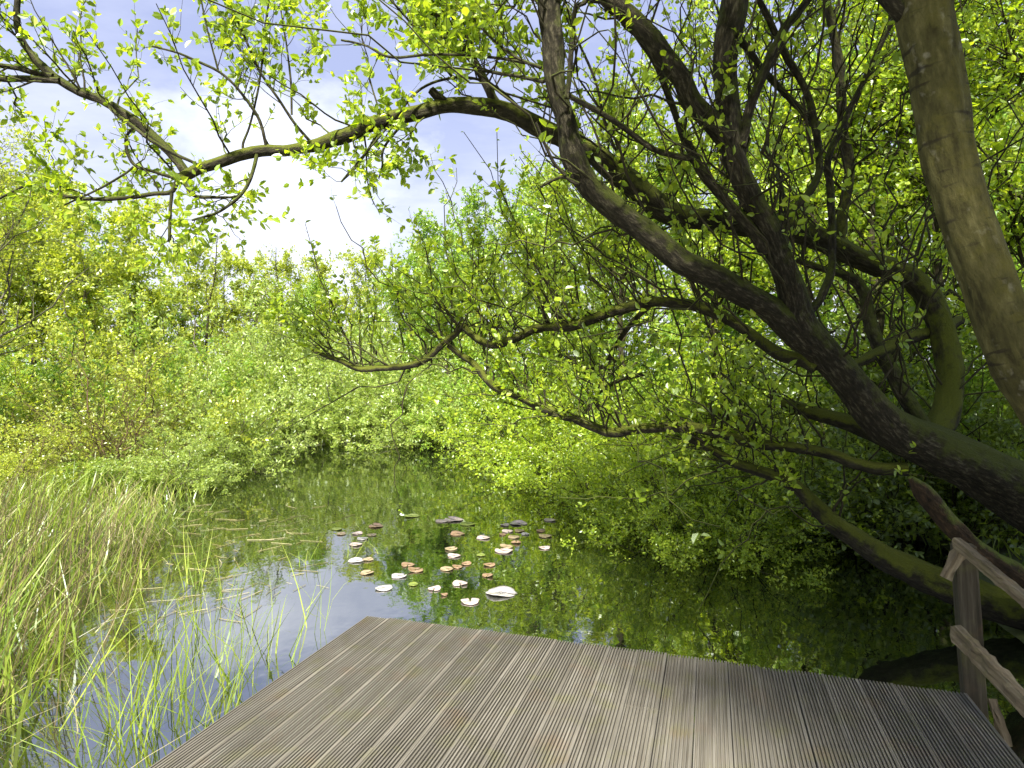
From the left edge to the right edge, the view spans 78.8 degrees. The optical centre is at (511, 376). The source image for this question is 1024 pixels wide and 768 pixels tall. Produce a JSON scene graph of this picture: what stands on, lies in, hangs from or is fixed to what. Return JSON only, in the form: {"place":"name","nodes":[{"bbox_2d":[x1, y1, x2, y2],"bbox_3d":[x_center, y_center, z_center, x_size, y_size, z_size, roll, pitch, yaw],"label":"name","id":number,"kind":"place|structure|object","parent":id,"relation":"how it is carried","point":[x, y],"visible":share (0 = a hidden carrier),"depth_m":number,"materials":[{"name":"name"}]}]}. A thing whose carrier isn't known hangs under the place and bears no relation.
{"place":"outdoors","nodes":[
{"label":"outdoors","id":0,"kind":"place"},
{"bbox_2d":[0,445,1023,767],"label":"water","id":1,"kind":"structure","parent":0,"point":[864,619],"depth_m":5.07,"materials":[{"name":"green liquid"}]},
{"bbox_2d":[6,588,248,753],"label":"reed tuft","id":2,"kind":"object","parent":1,"relation":"in","point":[146,703],"visible":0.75,"depth_m":3.17,"materials":[{"name":"plant"}]},
{"bbox_2d":[0,624,264,767],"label":"reed tuft","id":3,"kind":"object","parent":1,"relation":"in","point":[117,747],"visible":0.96,"depth_m":2.91,"materials":[{"name":"plant"}]},
{"bbox_2d":[54,577,251,733],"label":"reed tuft","id":4,"kind":"object","parent":1,"relation":"in","point":[136,694],"visible":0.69,"depth_m":3.30,"materials":[{"name":"plant"}]},
{"bbox_2d":[96,609,247,737],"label":"reed tuft","id":5,"kind":"object","parent":1,"relation":"in","point":[185,704],"visible":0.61,"depth_m":3.12,"materials":[{"name":"plant"}]},
{"bbox_2d":[113,551,231,646],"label":"reed tuft","id":6,"kind":"object","parent":1,"relation":"in","point":[154,627],"visible":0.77,"depth_m":4.27,"materials":[{"name":"plant"}]},
{"bbox_2d":[75,591,295,727],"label":"reed tuft","id":7,"kind":"object","parent":1,"relation":"in","point":[232,691],"visible":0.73,"depth_m":3.31,"materials":[{"name":"plant"}]},
{"bbox_2d":[157,566,248,644],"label":"reed tuft","id":8,"kind":"object","parent":1,"relation":"in","point":[198,619],"visible":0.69,"depth_m":4.27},
{"bbox_2d":[137,577,286,704],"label":"reed tuft","id":9,"kind":"object","parent":1,"relation":"in","point":[181,679],"visible":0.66,"depth_m":3.57,"materials":[{"name":"plant"}]},
{"bbox_2d":[168,520,285,590],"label":"reed tuft","id":10,"kind":"object","parent":1,"relation":"on","point":[200,579],"visible":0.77,"depth_m":5.35,"materials":[{"name":"plant"}]},
{"bbox_2d":[203,540,259,609],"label":"reed tuft","id":11,"kind":"object","parent":1,"relation":"in","point":[220,587],"visible":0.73,"depth_m":4.98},
{"bbox_2d":[95,502,377,621],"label":"floating stalks","id":12,"kind":"object","parent":1,"relation":"on","point":[234,559],"visible":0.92,"depth_m":5.97,"materials":[{"name":"plant"}]},
{"bbox_2d":[167,567,307,688],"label":"reed tuft","id":13,"kind":"object","parent":1,"relation":"in","point":[219,666],"visible":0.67,"depth_m":3.64,"materials":[{"name":"plant"}]},
{"bbox_2d":[251,568,338,668],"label":"reed tuft","id":14,"kind":"object","parent":1,"relation":"in","point":[268,657],"visible":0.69,"depth_m":3.94,"materials":[{"name":"plant"}]},
{"bbox_2d":[279,538,358,632],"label":"reed tuft","id":15,"kind":"object","parent":1,"relation":"in","point":[310,598],"visible":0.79,"depth_m":4.50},
{"bbox_2d":[486,586,516,596],"bbox_3d":[-0.092,1.786,5.177,0.246,0.026,0.249,0,0,-32],"label":"lily pad","id":16,"kind":"object","parent":1,"relation":"on","point":[501,590],"visible":1,"depth_m":5.20,"materials":[{"name":"plant"}]},
{"bbox_2d":[560,425,796,573],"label":"thicket shrub","id":17,"kind":"object","parent":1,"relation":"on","point":[657,538],"visible":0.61,"depth_m":6.34,"materials":[{"name":"green plant"}]},
{"bbox_2d":[0,382,1023,642],"bbox_3d":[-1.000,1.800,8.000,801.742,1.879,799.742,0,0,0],"label":"ground","id":18,"kind":"structure","parent":0,"point":[1018,634],"depth_m":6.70,"materials":[{"name":"plant"}]},
{"bbox_2d":[0,165,42,369],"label":"yellow tree","id":19,"kind":"object","parent":18,"relation":"on","point":[7,322],"visible":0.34,"depth_m":18.40,"materials":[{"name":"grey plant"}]},
{"bbox_2d":[0,178,63,363],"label":"green tree","id":20,"kind":"object","parent":18,"relation":"on","point":[26,250],"visible":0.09,"depth_m":25.77,"materials":[{"name":"green plant"}]},
{"bbox_2d":[2,277,98,399],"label":"green shrub","id":21,"kind":"object","parent":18,"relation":"on","point":[28,358],"visible":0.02,"depth_m":23.61,"materials":[{"name":"green plant"}]},
{"bbox_2d":[0,416,105,493],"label":"yellow shrub","id":22,"kind":"object","parent":18,"relation":"on","point":[5,471],"visible":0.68,"depth_m":8.95,"materials":[{"name":"green plant"}]},
{"bbox_2d":[1,152,106,392],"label":"yellow tree","id":23,"kind":"object","parent":18,"relation":"on","point":[39,299],"visible":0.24,"depth_m":19.93,"materials":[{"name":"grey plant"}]},
{"bbox_2d":[0,68,113,354],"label":"wispy tree","id":24,"kind":"object","parent":18,"relation":"on","point":[13,225],"visible":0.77,"depth_m":11.38,"materials":[{"name":"green plant"}]},
{"bbox_2d":[0,181,156,389],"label":"yellow tree","id":25,"kind":"object","parent":18,"relation":"on","point":[83,290],"visible":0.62,"depth_m":18.56,"materials":[{"name":"green plant"}]},
{"bbox_2d":[0,299,157,460],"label":"green shrub","id":26,"kind":"object","parent":18,"relation":"on","point":[42,371],"visible":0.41,"depth_m":12.43,"materials":[{"name":"green plant"}]},
{"bbox_2d":[0,330,173,455],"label":"yellow shrub","id":27,"kind":"object","parent":18,"relation":"on","point":[34,387],"visible":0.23,"depth_m":12.57,"materials":[{"name":"green plant"}]},
{"bbox_2d":[44,443,139,491],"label":"green shrub","id":28,"kind":"object","parent":18,"relation":"on","point":[78,464],"visible":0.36,"depth_m":9.30,"materials":[{"name":"green plant"}]},
{"bbox_2d":[0,307,203,417],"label":"green shrub","id":29,"kind":"object","parent":18,"relation":"on","point":[99,310],"visible":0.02,"depth_m":22.31,"materials":[{"name":"green plant"}]},
{"bbox_2d":[64,203,149,335],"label":"green tree","id":30,"kind":"object","parent":18,"relation":"on","point":[104,239],"visible":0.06,"depth_m":28.19,"materials":[{"name":"green plant"}]},
{"bbox_2d":[0,442,219,767],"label":"green reeds","id":31,"kind":"object","parent":18,"relation":"on","point":[6,676],"visible":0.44,"depth_m":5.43,"materials":[{"name":"plant"}]},
{"bbox_2d":[0,448,238,767],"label":"dry reeds","id":32,"kind":"object","parent":18,"relation":"on","point":[80,576],"visible":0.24,"depth_m":5.87,"materials":[{"name":"plant"}]},
{"bbox_2d":[0,333,242,481],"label":"twiggy shrub","id":33,"kind":"object","parent":18,"relation":"on","point":[97,448],"visible":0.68,"depth_m":10.68,"materials":[{"name":"green plant"}]},
{"bbox_2d":[77,185,173,372],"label":"yellow tree","id":34,"kind":"object","parent":18,"relation":"on","point":[131,249],"visible":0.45,"depth_m":20.71,"materials":[{"name":"green plant"}]},
{"bbox_2d":[39,300,223,408],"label":"yellow shrub","id":35,"kind":"object","parent":18,"relation":"on","point":[115,342],"visible":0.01,"depth_m":23.72,"materials":[{"name":"green plant"}]},
{"bbox_2d":[0,306,268,451],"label":"yellow shrub","id":36,"kind":"object","parent":18,"relation":"on","point":[47,327],"visible":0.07,"depth_m":14.39,"materials":[{"name":"green plant"}]},
{"bbox_2d":[65,411,252,495],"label":"willow shrub","id":37,"kind":"object","parent":18,"relation":"on","point":[202,475],"visible":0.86,"depth_m":9.63,"materials":[{"name":"green plant"}]},
{"bbox_2d":[37,326,294,466],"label":"yellow shrub","id":38,"kind":"object","parent":18,"relation":"on","point":[117,348],"visible":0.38,"depth_m":11.84,"materials":[{"name":"green plant"}]},
{"bbox_2d":[59,279,275,400],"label":"green shrub","id":39,"kind":"object","parent":18,"relation":"on","point":[178,319],"visible":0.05,"depth_m":23.68,"materials":[{"name":"green plant"}]},
{"bbox_2d":[140,232,228,367],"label":"yellow tree","id":40,"kind":"object","parent":18,"relation":"on","point":[193,287],"visible":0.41,"depth_m":25.59,"materials":[{"name":"green plant"}]},
{"bbox_2d":[87,299,285,446],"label":"green shrub","id":41,"kind":"object","parent":18,"relation":"on","point":[171,374],"visible":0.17,"depth_m":15.26,"materials":[{"name":"green plant"}]},
{"bbox_2d":[94,340,321,479],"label":"willow shrub","id":42,"kind":"object","parent":18,"relation":"on","point":[242,459],"visible":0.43,"depth_m":11.70,"materials":[{"name":"green plant"}]},
{"bbox_2d":[182,231,237,355],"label":"slender tree","id":43,"kind":"object","parent":18,"relation":"on","point":[208,302],"visible":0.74,"depth_m":24.85,"materials":[{"name":"green plant"}]},
{"bbox_2d":[197,238,255,353],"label":"yellow tree","id":44,"kind":"object","parent":18,"relation":"on","point":[238,262],"visible":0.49,"depth_m":30.83,"materials":[{"name":"green plant"}]},
{"bbox_2d":[95,263,367,402],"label":"willow shrub","id":45,"kind":"object","parent":18,"relation":"on","point":[248,306],"visible":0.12,"depth_m":19.59,"materials":[{"name":"green plant"}]},
{"bbox_2d":[150,292,332,374],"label":"yellow shrub","id":46,"kind":"object","parent":18,"relation":"on","point":[224,315],"visible":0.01,"depth_m":24.64,"materials":[{"name":"green plant"}]},
{"bbox_2d":[225,245,291,354],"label":"yellow tree","id":47,"kind":"object","parent":18,"relation":"on","point":[260,262],"visible":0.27,"depth_m":33.22,"materials":[{"name":"green plant"}]},
{"bbox_2d":[182,331,342,445],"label":"willow shrub","id":48,"kind":"object","parent":18,"relation":"on","point":[240,373],"visible":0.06,"depth_m":16.63,"materials":[{"name":"green plant"}]},
{"bbox_2d":[261,241,295,361],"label":"slender tree","id":49,"kind":"object","parent":18,"relation":"on","point":[276,276],"visible":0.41,"depth_m":22.63,"materials":[{"name":"green plant"}]},
{"bbox_2d":[264,242,311,349],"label":"yellow tree","id":50,"kind":"object","parent":18,"relation":"on","point":[281,265],"visible":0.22,"depth_m":35.94,"materials":[{"name":"green plant"}]},
{"bbox_2d":[208,316,379,450],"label":"willow shrub","id":51,"kind":"object","parent":18,"relation":"on","point":[268,369],"visible":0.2,"depth_m":16.29,"materials":[{"name":"green plant"}]},
{"bbox_2d":[275,274,339,375],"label":"green tree","id":52,"kind":"object","parent":18,"relation":"on","point":[315,287],"visible":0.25,"depth_m":23.94,"materials":[{"name":"green plant"}]},
{"bbox_2d":[297,249,350,353],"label":"yellow tree","id":53,"kind":"object","parent":18,"relation":"on","point":[323,266],"visible":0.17,"depth_m":33.30,"materials":[{"name":"green plant"}]},
{"bbox_2d":[226,274,450,408],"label":"willow shrub","id":54,"kind":"object","parent":18,"relation":"on","point":[366,341],"visible":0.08,"depth_m":21.11,"materials":[{"name":"green plant"}]},
{"bbox_2d":[246,324,441,445],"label":"willow shrub","id":55,"kind":"object","parent":18,"relation":"on","point":[322,423],"visible":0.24,"depth_m":16.41,"materials":[{"name":"green plant"}]},
{"bbox_2d":[328,242,390,352],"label":"yellow tree","id":56,"kind":"object","parent":18,"relation":"on","point":[360,261],"visible":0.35,"depth_m":29.70,"materials":[{"name":"green plant"}]},
{"bbox_2d":[271,336,471,449],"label":"willow shrub","id":57,"kind":"object","parent":18,"relation":"on","point":[357,421],"visible":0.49,"depth_m":15.89,"materials":[{"name":"green plant"}]},
{"bbox_2d":[285,295,459,379],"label":"green shrub","id":58,"kind":"object","parent":18,"relation":"on","point":[355,333],"visible":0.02,"depth_m":25.13,"materials":[{"name":"green plant"}]},
{"bbox_2d":[361,232,453,343],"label":"yellow tree","id":59,"kind":"object","parent":18,"relation":"on","point":[417,244],"visible":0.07,"depth_m":28.95,"materials":[{"name":"green plant"}]},
{"bbox_2d":[370,244,454,393],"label":"green tree","id":60,"kind":"object","parent":18,"relation":"on","point":[411,259],"visible":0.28,"depth_m":21.00,"materials":[{"name":"green plant"}]},
{"bbox_2d":[339,344,506,452],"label":"willow shrub","id":61,"kind":"object","parent":18,"relation":"on","point":[381,412],"visible":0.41,"depth_m":15.55,"materials":[{"name":"green plant"}]},
{"bbox_2d":[342,277,507,407],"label":"green shrub","id":62,"kind":"object","parent":18,"relation":"on","point":[450,357],"visible":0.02,"depth_m":24.39,"materials":[{"name":"green plant"}]},
{"bbox_2d":[392,208,485,407],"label":"green tree","id":63,"kind":"object","parent":18,"relation":"on","point":[425,225],"visible":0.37,"depth_m":19.76,"materials":[{"name":"green plant"}]},
{"bbox_2d":[383,349,550,451],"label":"green shrub","id":64,"kind":"object","parent":18,"relation":"on","point":[427,423],"visible":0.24,"depth_m":15.26,"materials":[{"name":"green plant"}]},
{"bbox_2d":[432,183,519,353],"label":"green tree","id":65,"kind":"object","parent":18,"relation":"on","point":[472,199],"visible":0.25,"depth_m":26.19,"materials":[{"name":"green plant"}]},
{"bbox_2d":[407,298,578,408],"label":"yellow shrub","id":66,"kind":"object","parent":18,"relation":"on","point":[479,351],"visible":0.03,"depth_m":23.12,"materials":[{"name":"green plant"}]},
{"bbox_2d":[443,215,568,435],"bbox_3d":[-0.142,-1.223,15.716,3.155,5.721,3.186,0,0,-17],"label":"thicket tree","id":67,"kind":"object","parent":18,"relation":"on","point":[498,276],"visible":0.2,"depth_m":15.77,"materials":[{"name":"green plant"}]},
{"bbox_2d":[424,350,596,474],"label":"thicket shrub","id":68,"kind":"object","parent":18,"relation":"on","point":[477,427],"visible":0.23,"depth_m":12.80,"materials":[{"name":"green plant"}]},
{"bbox_2d":[0,0,1023,630],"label":"willow tree","id":69,"kind":"object","parent":18,"relation":"on","point":[934,442],"visible":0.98,"depth_m":4.32,"materials":[{"name":"green plant"}]},
{"bbox_2d":[426,270,664,444],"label":"green shrub","id":70,"kind":"object","parent":18,"relation":"on","point":[480,357],"visible":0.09,"depth_m":14.91,"materials":[{"name":"green plant"}]},
{"bbox_2d":[491,161,601,377],"bbox_3d":[0.997,-2.837,20.181,3.235,8.657,3.861,0,0,37],"label":"green tree","id":71,"kind":"object","parent":18,"relation":"on","point":[534,215],"visible":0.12,"depth_m":20.04,"materials":[{"name":"green plant"}]},
{"bbox_2d":[489,150,619,439],"bbox_3d":[0.747,-1.627,13.727,2.877,6.939,3.666,0,0,-7],"label":"thicket tree","id":72,"kind":"object","parent":18,"relation":"on","point":[534,314],"visible":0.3,"depth_m":13.40,"materials":[{"name":"green plant"}]},
{"bbox_2d":[426,368,708,489],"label":"thicket shrub","id":73,"kind":"object","parent":18,"relation":"on","point":[497,409],"visible":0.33,"depth_m":11.22,"materials":[{"name":"green plant"}]},
{"bbox_2d":[149,616,1023,767],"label":"deck","id":74,"kind":"structure","parent":18,"relation":"on","point":[371,692],"depth_m":2.58,"materials":[{"name":"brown wood"}]},
{"bbox_2d":[504,398,700,519],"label":"thicket shrub","id":75,"kind":"object","parent":18,"relation":"on","point":[533,480],"visible":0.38,"depth_m":8.91,"materials":[{"name":"green plant"}]},
{"bbox_2d":[551,183,655,357],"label":"yellow tree","id":76,"kind":"object","parent":18,"relation":"on","point":[614,283],"visible":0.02,"depth_m":24.14,"materials":[{"name":"green plant"}]},
{"bbox_2d":[473,333,767,507],"bbox_3d":[1.801,0.894,9.906,4.554,3.250,5.321,0,0,31],"label":"thicket shrub","id":77,"kind":"object","parent":18,"relation":"on","point":[539,439],"visible":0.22,"depth_m":9.45,"materials":[{"name":"green plant"}]},
{"bbox_2d":[532,60,717,409],"bbox_3d":[2.193,-2.056,11.747,3.550,7.549,3.584,0,0,8],"label":"thicket tree","id":78,"kind":"object","parent":18,"relation":"on","point":[632,244],"visible":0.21,"depth_m":11.36,"materials":[{"name":"green plant"}]},
{"bbox_2d":[483,265,767,454],"bbox_3d":[2.507,-0.269,13.689,6.198,4.805,5.006,0,0,-26],"label":"green shrub","id":79,"kind":"object","parent":18,"relation":"on","point":[651,349],"visible":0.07,"depth_m":12.72,"materials":[{"name":"green plant"}]},
{"bbox_2d":[592,91,714,358],"bbox_3d":[3.947,-3.187,17.215,3.529,9.444,4.212,0,0,-32],"label":"green tree","id":80,"kind":"object","parent":18,"relation":"on","point":[680,314],"visible":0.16,"depth_m":17.04,"materials":[{"name":"green plant"}]},
{"bbox_2d":[541,416,845,568],"bbox_3d":[2.082,1.330,7.151,2.944,1.877,2.951,0,0,-13],"label":"thicket shrub","id":81,"kind":"object","parent":18,"relation":"on","point":[654,473],"visible":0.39,"depth_m":7.02,"materials":[{"name":"green plant"}]},
{"bbox_2d":[577,260,828,426],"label":"green shrub","id":82,"kind":"object","parent":18,"relation":"on","point":[693,343],"visible":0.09,"depth_m":10.91,"materials":[{"name":"green plant"}]},
{"bbox_2d":[670,134,751,350],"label":"yellow tree","id":83,"kind":"object","parent":18,"relation":"on","point":[695,229],"visible":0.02,"depth_m":23.17,"materials":[{"name":"green plant"}]},
{"bbox_2d":[548,338,913,530],"bbox_3d":[2.700,0.976,9.226,4.416,3.003,4.427,0,0,-5],"label":"thicket shrub","id":84,"kind":"object","parent":18,"relation":"on","point":[686,387],"visible":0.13,"depth_m":8.41,"materials":[{"name":"green plant"}]},
{"bbox_2d":[624,0,838,426],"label":"thicket tree","id":85,"kind":"object","parent":18,"relation":"on","point":[732,261],"visible":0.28,"depth_m":9.50,"materials":[{"name":"green plant"}]},
{"bbox_2d":[632,457,838,592],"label":"thicket shrub","id":86,"kind":"object","parent":18,"relation":"on","point":[742,527],"visible":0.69,"depth_m":5.92,"materials":[{"name":"green plant"}]},
{"bbox_2d":[641,424,896,562],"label":"thicket shrub","id":87,"kind":"object","parent":18,"relation":"on","point":[853,514],"visible":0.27,"depth_m":6.50,"materials":[{"name":"green plant"}]},
{"bbox_2d":[590,313,988,558],"bbox_3d":[3.402,0.746,8.194,4.586,3.185,4.371,0,0,18],"label":"shady shrub","id":88,"kind":"object","parent":18,"relation":"on","point":[796,430],"visible":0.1,"depth_m":7.54,"materials":[{"name":"green plant"}]},
{"bbox_2d":[606,233,980,460],"bbox_3d":[4.865,-0.321,11.389,6.198,4.805,5.006,0,0,39],"label":"green shrub","id":89,"kind":"object","parent":18,"relation":"on","point":[727,329],"visible":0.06,"depth_m":11.31,"materials":[{"name":"green plant"}]},
{"bbox_2d":[677,0,944,434],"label":"thicket tree","id":90,"kind":"object","parent":18,"relation":"on","point":[810,253],"visible":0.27,"depth_m":8.93,"materials":[{"name":"green plant"}]},
{"bbox_2d":[748,6,920,342],"bbox_3d":[7.362,-3.569,14.789,3.823,10.231,4.563,0,0,-40],"label":"green tree","id":91,"kind":"object","parent":18,"relation":"on","point":[883,194],"visible":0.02,"depth_m":14.43,"materials":[{"name":"green plant"}]},
{"bbox_2d":[669,334,1019,557],"bbox_3d":[4.191,0.626,7.725,4.371,3.185,4.586,0,0,0],"label":"shady shrub","id":92,"kind":"object","parent":18,"relation":"on","point":[869,447],"visible":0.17,"depth_m":6.47,"materials":[{"name":"green plant"}]},
{"bbox_2d":[709,198,1017,444],"bbox_3d":[6.413,-0.380,10.808,6.198,4.805,5.006,0,0,-18],"label":"green shrub","id":93,"kind":"object","parent":18,"relation":"on","point":[829,315],"visible":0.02,"depth_m":9.58,"materials":[{"name":"green plant"}]},
{"bbox_2d":[716,0,1015,393],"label":"thicket tree","id":94,"kind":"object","parent":18,"relation":"on","point":[866,231],"visible":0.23,"depth_m":8.95,"materials":[{"name":"green plant"}]},
{"bbox_2d":[815,126,931,327],"bbox_3d":[11.154,-3.278,18.008,4.212,9.444,3.529,0,0,1],"label":"green tree","id":95,"kind":"object","parent":18,"relation":"on","point":[893,254],"visible":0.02,"depth_m":17.58,"materials":[{"name":"green plant"}]},
{"bbox_2d":[724,293,1023,556],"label":"shady shrub","id":96,"kind":"object","parent":18,"relation":"on","point":[916,519],"visible":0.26,"depth_m":6.33,"materials":[{"name":"green plant"}]},
{"bbox_2d":[803,112,944,347],"bbox_3d":[11.882,-3.732,20.471,4.869,10.362,4.586,0,0,34],"label":"yellow tree","id":97,"kind":"object","parent":18,"relation":"on","point":[838,304],"visible":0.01,"depth_m":20.54,"materials":[{"name":"green plant"}]},
{"bbox_2d":[766,0,1023,431],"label":"thicket tree","id":98,"kind":"object","parent":18,"relation":"on","point":[912,147],"visible":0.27,"depth_m":8.43,"materials":[{"name":"green plant"}]},
{"bbox_2d":[801,316,1023,555],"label":"shady shrub","id":99,"kind":"object","parent":18,"relation":"on","point":[996,428],"visible":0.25,"depth_m":6.57,"materials":[{"name":"green plant"}]},
{"bbox_2d":[840,0,1023,371],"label":"thicket tree","id":100,"kind":"object","parent":18,"relation":"on","point":[994,128],"visible":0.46,"depth_m":7.56,"materials":[{"name":"green plant"}]},
{"bbox_2d":[852,252,1023,449],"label":"green shrub","id":101,"kind":"object","parent":18,"relation":"on","point":[975,379],"visible":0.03,"depth_m":9.15,"materials":[{"name":"green plant"}]},
{"bbox_2d":[858,0,1023,371],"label":"green tree","id":102,"kind":"object","parent":18,"relation":"on","point":[1017,264],"visible":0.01,"depth_m":12.56,"materials":[{"name":"green plant"}]},
{"bbox_2d":[877,0,1023,426],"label":"alder tree","id":103,"kind":"object","parent":18,"relation":"on","point":[978,251],"visible":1,"depth_m":2.48,"materials":[{"name":"brown plant"}]},
{"bbox_2d":[940,538,1023,746],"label":"wooden railing","id":104,"kind":"object","parent":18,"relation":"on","point":[978,664],"visible":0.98,"depth_m":2.77,"materials":[{"name":"brown wood"}]},
{"bbox_2d":[0,0,1023,373],"label":"sky","id":105,"kind":"structure","parent":0,"point":[361,219],"materials":[{"name":"white"}]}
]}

